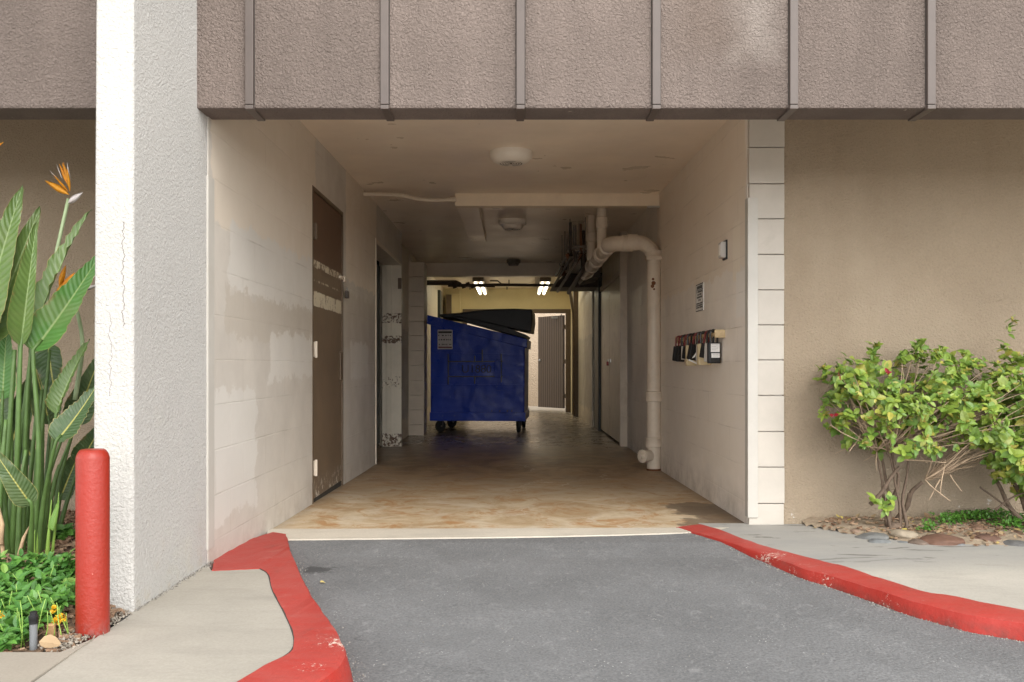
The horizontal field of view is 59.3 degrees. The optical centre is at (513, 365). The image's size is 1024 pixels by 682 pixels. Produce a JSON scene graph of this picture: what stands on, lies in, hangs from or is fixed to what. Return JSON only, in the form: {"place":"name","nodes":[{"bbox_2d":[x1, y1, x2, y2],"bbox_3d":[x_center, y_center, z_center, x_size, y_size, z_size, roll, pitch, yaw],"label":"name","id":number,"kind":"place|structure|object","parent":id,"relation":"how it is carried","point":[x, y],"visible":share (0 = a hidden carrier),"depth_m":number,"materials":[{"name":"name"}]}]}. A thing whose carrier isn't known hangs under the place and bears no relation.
{"place":"outdoors","nodes":[
{"label":"outdoors","id":0,"kind":"place"},
{"bbox_2d":[0,639,92,681],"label":"pavement","id":1,"kind":"structure","parent":0,"point":[24,666],"depth_m":2.62,"materials":[{"name":"concrete"}]},
{"bbox_2d":[2,509,124,651],"bbox_3d":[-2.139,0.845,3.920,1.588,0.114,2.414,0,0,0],"label":"wood mulch","id":2,"kind":"object","parent":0,"point":[70,609],"visible":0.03,"depth_m":3.15,"materials":[{"name":"brown wood"}]},
{"bbox_2d":[28,611,38,649],"bbox_3d":[-1.495,0.825,2.800,0.029,0.124,0.029,0,0,0],"label":"sprinkler riser","id":3,"kind":"object","parent":2,"relation":"on","point":[33,617],"visible":0.99,"depth_m":2.79,"materials":[{"name":"grey plastic"}]},
{"bbox_2d":[0,548,74,651],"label":"lantana shrub","id":4,"kind":"object","parent":2,"relation":"on","point":[20,600],"visible":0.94,"depth_m":3.12,"materials":[{"name":"green plant"}]},
{"bbox_2d":[0,142,94,561],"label":"bird of paradise plant","id":5,"kind":"object","parent":2,"relation":"on","point":[35,319],"visible":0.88,"depth_m":4.00,"materials":[{"name":"green plant"}]},
{"bbox_2d":[46,623,55,636],"bbox_3d":[-1.487,0.853,2.894,0.025,0.051,0.027,0,0,-10],"label":"wood chip","id":6,"kind":"object","parent":2,"relation":"on","point":[50,629],"visible":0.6,"depth_m":2.89,"materials":[{"name":"brown wood"}]},
{"bbox_2d":[55,523,74,540],"bbox_3d":[-2.143,0.821,4.255,0.154,0.146,0.199,0,0,0],"label":"weed","id":7,"kind":"object","parent":2,"relation":"on","point":[66,530],"visible":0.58,"depth_m":4.29,"materials":[{"name":"green plant"}]},
{"bbox_2d":[37,609,135,651],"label":"gravel","id":8,"kind":"structure","parent":2,"relation":"on","point":[114,619],"depth_m":2.86,"materials":[{"name":"grey gravel"}]},
{"bbox_2d":[39,634,60,647],"bbox_3d":[-1.427,0.848,2.770,0.060,0.033,0.037,0,0,-32],"label":"stone","id":9,"kind":"object","parent":8,"relation":"on","point":[49,641],"visible":1,"depth_m":2.77,"materials":[{"name":"beige stone"}]},
{"bbox_2d":[75,448,109,643],"bbox_3d":[-1.381,0.596,2.950,0.104,0.645,0.105,0,0,0],"label":"bollard","id":10,"kind":"object","parent":2,"relation":"on","point":[92,541],"visible":0.86,"depth_m":2.91,"materials":[{"name":"red metal"}]},
{"bbox_2d":[35,566,292,681],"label":"pavement","id":11,"kind":"structure","parent":0,"point":[207,624],"depth_m":2.88,"materials":[{"name":"concrete"}]},
{"bbox_2d":[267,527,728,539],"bbox_3d":[-0.077,0.919,4.864,2.560,0.033,0.286,0,0,-1],"label":"concrete strip","id":12,"kind":"object","parent":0,"point":[381,534],"visible":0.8,"depth_m":4.88,"materials":[{"name":"beige concrete"}]},
{"bbox_2d":[273,412,743,528],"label":"garage floor","id":13,"kind":"structure","parent":0,"point":[554,470],"depth_m":6.92,"materials":[{"name":"concrete"}]},
{"bbox_2d":[426,309,534,431],"bbox_3d":[-0.462,0.069,13.482,1.525,1.778,1.400,0,0,3],"label":"dumpster","id":14,"kind":"object","parent":13,"relation":"on","point":[479,374],"visible":0.99,"depth_m":12.90,"materials":[{"name":"blue metal"}]},
{"bbox_2d":[528,406,564,411],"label":"yard ground","id":15,"kind":"structure","parent":0,"point":[538,409],"depth_m":19.67,"materials":[{"name":"concrete"}]},
{"bbox_2d":[467,313,564,405],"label":"yard wall","id":16,"kind":"structure","parent":15,"relation":"on","point":[533,380],"depth_m":21.30,"materials":[{"name":"paint"}]},
{"bbox_2d":[134,532,1023,681],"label":"asphalt driveway","id":17,"kind":"structure","parent":0,"point":[764,623],"depth_m":3.41,"materials":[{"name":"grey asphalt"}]},
{"bbox_2d":[212,532,352,681],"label":"kerb","id":18,"kind":"structure","parent":17,"relation":"on","point":[317,653],"depth_m":3.07,"materials":[{"name":"red paint"}]},
{"bbox_2d":[240,569,293,679],"bbox_3d":[-0.853,0.873,2.997,0.296,0.006,1.782,0,0,-6],"label":"kerb joint","id":19,"kind":"object","parent":18,"relation":"on","point":[283,612],"visible":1,"depth_m":3.16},
{"bbox_2d":[0,0,1023,627],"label":"building","id":20,"kind":"structure","parent":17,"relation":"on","point":[844,176],"depth_m":5.13,"materials":[{"name":"beige paint"}]},
{"bbox_2d":[312,185,345,503],"bbox_3d":[-1.365,-0.133,6.560,0.080,2.145,1.120,0,0,0],"label":"door","id":21,"kind":"structure","parent":20,"relation":"in","point":[328,278],"depth_m":6.48,"materials":[{"name":"brown paint"}]},
{"bbox_2d":[345,287,348,298],"bbox_3d":[-1.317,-0.577,7.100,0.028,0.089,0.052,0,0,0],"label":"padlock","id":22,"kind":"object","parent":20,"relation":"hanging from","point":[346,294],"visible":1,"depth_m":7.07,"materials":[{"name":"metal"}]},
{"bbox_2d":[377,265,379,443],"bbox_3d":[-1.603,-0.130,9.950,0.045,2.080,1.300,0,0,0],"label":"door","id":23,"kind":"structure","parent":20,"relation":"in","point":[378,267],"depth_m":10.49,"materials":[{"name":"grey paint"}]},
{"bbox_2d":[363,192,455,201],"bbox_3d":[-0.952,-1.508,8.050,0.869,0.092,0.047,0,0,0],"label":"conduit","id":24,"kind":"object","parent":20,"relation":"attached to","point":[416,198],"visible":0.98,"depth_m":8.03,"materials":[{"name":"beige metal"}]},
{"bbox_2d":[472,277,487,294],"bbox_3d":[-0.635,-1.500,17.100,0.200,0.120,2.400,0,0,0],"label":"fluorescent light","id":25,"kind":"object","parent":20,"relation":"attached to","point":[478,280],"visible":0.94,"depth_m":16.30,"materials":[{"name":"white plastic"}]},
{"bbox_2d":[427,280,552,288],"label":"cross pipes","id":26,"kind":"object","parent":20,"relation":"attached to","point":[453,283],"visible":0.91,"depth_m":14.39,"materials":[{"name":"black metal"}]},
{"bbox_2d":[490,147,531,165],"bbox_3d":[-0.022,-1.511,6.530,0.310,0.094,0.310,0,0,0],"label":"ceiling light","id":27,"kind":"object","parent":20,"relation":"attached to","point":[510,156],"visible":1,"depth_m":6.43,"materials":[{"name":"white plastic"}]},
{"bbox_2d":[499,218,525,230],"bbox_3d":[-0.016,-1.534,9.780,0.304,0.109,0.304,0,0,0],"label":"ceiling light","id":28,"kind":"object","parent":20,"relation":"attached to","point":[512,224],"visible":1,"depth_m":9.68,"materials":[{"name":"white plastic"}]},
{"bbox_2d":[506,259,519,265],"bbox_3d":[-0.007,-1.546,13.500,0.210,0.095,0.210,0,0,0],"label":"ceiling light","id":29,"kind":"object","parent":20,"relation":"attached to","point":[513,262],"visible":1,"depth_m":13.43,"materials":[{"name":"black"}]},
{"bbox_2d":[536,277,550,294],"bbox_3d":[0.555,-1.500,17.100,0.200,0.120,2.400,0,0,0],"label":"fluorescent light","id":30,"kind":"object","parent":20,"relation":"attached to","point":[544,280],"visible":0.96,"depth_m":16.21,"materials":[{"name":"white plastic"}]},
{"bbox_2d":[538,314,564,407],"bbox_3d":[0.799,-0.097,19.124,0.312,1.975,0.942,0,0,-22],"label":"door","id":31,"kind":"structure","parent":20,"relation":"in","point":[551,329],"depth_m":19.11,"materials":[{"name":"brown paint"}]},
{"bbox_2d":[455,193,659,242],"bbox_3d":[0.397,-1.518,9.624,1.878,0.135,2.752,0,0,0],"label":"cable trunking","id":32,"kind":"object","parent":20,"relation":"attached to","point":[468,205],"visible":0.97,"depth_m":8.26,"materials":[{"name":"beige paint"}]},
{"bbox_2d":[551,217,586,294],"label":"water pipes","id":33,"kind":"object","parent":20,"relation":"hanging from","point":[570,256],"visible":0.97,"depth_m":10.10,"materials":[{"name":"metal"}]},
{"bbox_2d":[569,293,574,414],"bbox_3d":[1.016,-0.231,16.188,0.067,2.298,1.394,0,0,8],"label":"down pipe","id":34,"kind":"object","parent":20,"relation":"attached to","point":[573,353],"visible":0.88,"depth_m":16.81,"materials":[{"name":"metal"}]},
{"bbox_2d":[550,270,600,290],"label":"pipes","id":35,"kind":"object","parent":20,"relation":"attached to","point":[590,284],"visible":0.75,"depth_m":13.30,"materials":[{"name":"black metal"}]},
{"bbox_2d":[601,285,609,434],"bbox_3d":[1.290,-0.075,12.610,0.050,2.010,1.220,0,0,0],"label":"door","id":36,"kind":"structure","parent":20,"relation":"in","point":[605,294],"depth_m":12.54,"materials":[{"name":"metal"}]},
{"bbox_2d":[609,277,618,441],"bbox_3d":[1.290,-0.075,11.370,0.050,2.010,1.220,0,0,0],"label":"door","id":37,"kind":"structure","parent":20,"relation":"in","point":[614,286],"depth_m":11.42,"materials":[{"name":"metal"}]},
{"bbox_2d":[581,208,661,470],"bbox_3d":[0.885,-0.315,9.523,0.536,2.550,2.944,0,0,-9],"label":"drain pipe","id":38,"kind":"object","parent":20,"relation":"attached to","point":[601,253],"visible":0.98,"depth_m":8.17,"materials":[{"name":"beige metal"}]},
{"bbox_2d":[696,282,703,311],"bbox_3d":[1.334,-0.490,6.460,0.007,0.196,0.250,0,0,0],"label":"notice sign","id":39,"kind":"object","parent":20,"relation":"attached to","point":[700,297],"visible":1,"depth_m":6.43,"materials":[{"name":"white paper"}]},
{"bbox_2d":[675,329,724,342],"bbox_3d":[1.306,-0.204,6.411,0.065,0.052,1.422,0,0,0],"label":"key rail","id":40,"kind":"object","parent":20,"relation":"attached to","point":[718,333],"visible":0.62,"depth_m":5.70,"materials":[{"name":"brown wood"}]},
{"bbox_2d":[672,335,680,360],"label":"key box","id":41,"kind":"object","parent":40,"relation":"hanging from","point":[674,350],"visible":0.38,"depth_m":7.01,"materials":[{"name":"black plastic"}]},
{"bbox_2d":[674,335,684,361],"bbox_3d":[1.283,-0.134,6.907,0.070,0.208,0.046,2,9,-20],"label":"key box","id":42,"kind":"object","parent":40,"relation":"hanging from","point":[678,354],"visible":0.69,"depth_m":6.89,"materials":[{"name":"black plastic"}]},
{"bbox_2d":[681,334,685,359],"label":"key box","id":43,"kind":"object","parent":40,"relation":"hanging from","point":[682,346],"visible":0.46,"depth_m":6.77,"materials":[{"name":"grey plastic"}]},
{"bbox_2d":[682,334,690,358],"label":"key box","id":44,"kind":"object","parent":40,"relation":"hanging from","point":[683,353],"visible":0.38,"depth_m":6.65,"materials":[{"name":"black plastic"}]},
{"bbox_2d":[685,333,696,365],"bbox_3d":[1.288,-0.119,6.550,0.075,0.237,0.040,0,0,-2],"label":"key box","id":45,"kind":"object","parent":40,"relation":"hanging from","point":[688,363],"visible":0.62,"depth_m":6.53,"materials":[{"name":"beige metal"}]},
{"bbox_2d":[687,332,699,363],"bbox_3d":[1.276,-0.126,6.332,0.085,0.226,0.048,6,12,-15],"label":"key box","id":46,"kind":"object","parent":40,"relation":"hanging from","point":[691,354],"visible":0.53,"depth_m":6.32,"materials":[{"name":"black plastic"}]},
{"bbox_2d":[696,331,703,360],"bbox_3d":[1.287,-0.134,6.215,0.063,0.207,0.040,0,4,-10],"label":"key box","id":47,"kind":"object","parent":40,"relation":"hanging from","point":[698,333],"visible":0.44,"depth_m":6.21,"materials":[{"name":"grey plastic"}]},
{"bbox_2d":[697,331,710,364],"bbox_3d":[1.288,-0.121,6.100,0.088,0.232,0.040,0,0,-3],"label":"key box","id":48,"kind":"object","parent":40,"relation":"hanging from","point":[700,361],"visible":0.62,"depth_m":6.08,"materials":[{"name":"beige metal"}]},
{"bbox_2d":[699,330,708,357],"bbox_3d":[1.280,-0.144,5.994,0.063,0.188,0.046,5,7,-35],"label":"key box","id":49,"kind":"object","parent":40,"relation":"hanging from","point":[701,354],"visible":0.41,"depth_m":5.98,"materials":[{"name":"black plastic"}]},
{"bbox_2d":[704,330,714,361],"bbox_3d":[1.286,-0.132,5.907,0.063,0.212,0.040,0,6,-18],"label":"key box","id":50,"kind":"object","parent":40,"relation":"hanging from","point":[705,350],"visible":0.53,"depth_m":5.89,"materials":[{"name":"grey plastic"}]},
{"bbox_2d":[707,329,720,362],"bbox_3d":[1.288,-0.126,5.795,0.082,0.222,0.049,0,0,-4],"label":"key box","id":51,"kind":"object","parent":40,"relation":"hanging from","point":[713,352],"visible":0.88,"depth_m":5.78,"materials":[{"name":"black plastic"}]},
{"bbox_2d":[710,354,719,361],"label":"door","id":52,"kind":"structure","parent":51,"relation":"in","point":[711,359],"depth_m":5.77,"materials":[{"name":"metal"}]},
{"bbox_2d":[718,240,727,260],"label":"wall box","id":53,"kind":"object","parent":20,"relation":"attached to","point":[723,250],"visible":1,"depth_m":5.64,"materials":[{"name":"grey plastic"}]},
{"bbox_2d":[676,524,1023,641],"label":"kerb","id":54,"kind":"structure","parent":17,"relation":"on","point":[974,616],"depth_m":3.59,"materials":[{"name":"red paint"}]},
{"bbox_2d":[698,523,1023,609],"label":"pavement","id":55,"kind":"structure","parent":0,"point":[992,574],"depth_m":4.21,"materials":[{"name":"concrete"}]},
{"bbox_2d":[868,539,890,542],"bbox_3d":[1.881,0.909,4.641,0.121,0.033,0.103,1,0,0],"label":"river stone","id":56,"kind":"object","parent":55,"relation":"on","point":[878,541],"visible":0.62,"depth_m":4.61,"materials":[{"name":"grey stone"}]},
{"bbox_2d":[802,515,1023,545],"bbox_3d":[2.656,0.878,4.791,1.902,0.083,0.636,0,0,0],"label":"wood mulch","id":57,"kind":"object","parent":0,"point":[921,530],"visible":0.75,"depth_m":4.84,"materials":[{"name":"brown plant"}]},
{"bbox_2d":[850,528,860,534],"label":"river stone","id":58,"kind":"object","parent":57,"relation":"on","point":[855,530],"visible":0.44,"depth_m":4.84,"materials":[{"name":"beige stone"}]},
{"bbox_2d":[855,532,889,539],"bbox_3d":[1.883,0.906,4.737,0.176,0.052,0.140,-3,0,0],"label":"river stone","id":59,"kind":"object","parent":57,"relation":"on","point":[871,535],"visible":0.66,"depth_m":4.71,"materials":[{"name":"grey stone"}]},
{"bbox_2d":[888,529,917,538],"bbox_3d":[2.050,0.889,4.721,0.161,0.059,0.120,6,0,0],"label":"river stone","id":60,"kind":"object","parent":57,"relation":"on","point":[902,533],"visible":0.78,"depth_m":4.68,"materials":[{"name":"beige stone"}]},
{"bbox_2d":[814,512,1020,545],"bbox_3d":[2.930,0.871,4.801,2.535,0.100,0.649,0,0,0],"label":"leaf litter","id":61,"kind":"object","parent":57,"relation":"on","point":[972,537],"visible":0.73,"depth_m":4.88,"materials":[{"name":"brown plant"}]},
{"bbox_2d":[812,315,1023,528],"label":"bougainvillea shrub","id":62,"kind":"object","parent":57,"relation":"on","point":[916,428],"visible":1,"depth_m":4.79,"materials":[{"name":"green plant"}]},
{"bbox_2d":[908,539,927,544],"bbox_3d":[2.068,0.906,4.601,0.110,0.038,0.111,5,0,0],"label":"river stone","id":63,"kind":"object","parent":57,"relation":"on","point":[917,541],"visible":0.72,"depth_m":4.57,"materials":[{"name":"beige stone"}]},
{"bbox_2d":[920,533,964,545],"bbox_3d":[2.187,0.897,4.621,0.238,0.068,0.180,0,0,0],"label":"river stone","id":64,"kind":"object","parent":57,"relation":"on","point":[940,539],"visible":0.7,"depth_m":4.56,"materials":[{"name":"brown stone"}]},
{"bbox_2d":[916,507,1023,532],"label":"ground cover","id":65,"kind":"object","parent":57,"relation":"on","point":[984,514],"visible":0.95,"depth_m":4.94,"materials":[{"name":"green plant"}]},
{"bbox_2d":[968,524,984,529],"bbox_3d":[2.501,0.878,4.854,0.099,0.047,0.104,4,0,0],"label":"river stone","id":66,"kind":"object","parent":57,"relation":"on","point":[977,527],"visible":0.48,"depth_m":4.82,"materials":[{"name":"beige stone"}]},
{"bbox_2d":[965,533,1000,541],"bbox_3d":[2.393,0.903,4.662,0.268,0.062,0.188,-5,0,0],"label":"river stone","id":67,"kind":"object","parent":57,"relation":"on","point":[987,536],"visible":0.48,"depth_m":4.61,"materials":[{"name":"brown stone"}]},
{"bbox_2d":[972,420,1023,522],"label":"bougainvillea shrub","id":68,"kind":"object","parent":57,"relation":"on","point":[1007,461],"visible":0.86,"depth_m":4.74,"materials":[{"name":"green plant"}]},
{"bbox_2d":[1003,540,1023,546],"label":"river stone","id":69,"kind":"object","parent":57,"relation":"on","point":[1014,542],"visible":0.6,"depth_m":4.55,"materials":[{"name":"grey stone"}]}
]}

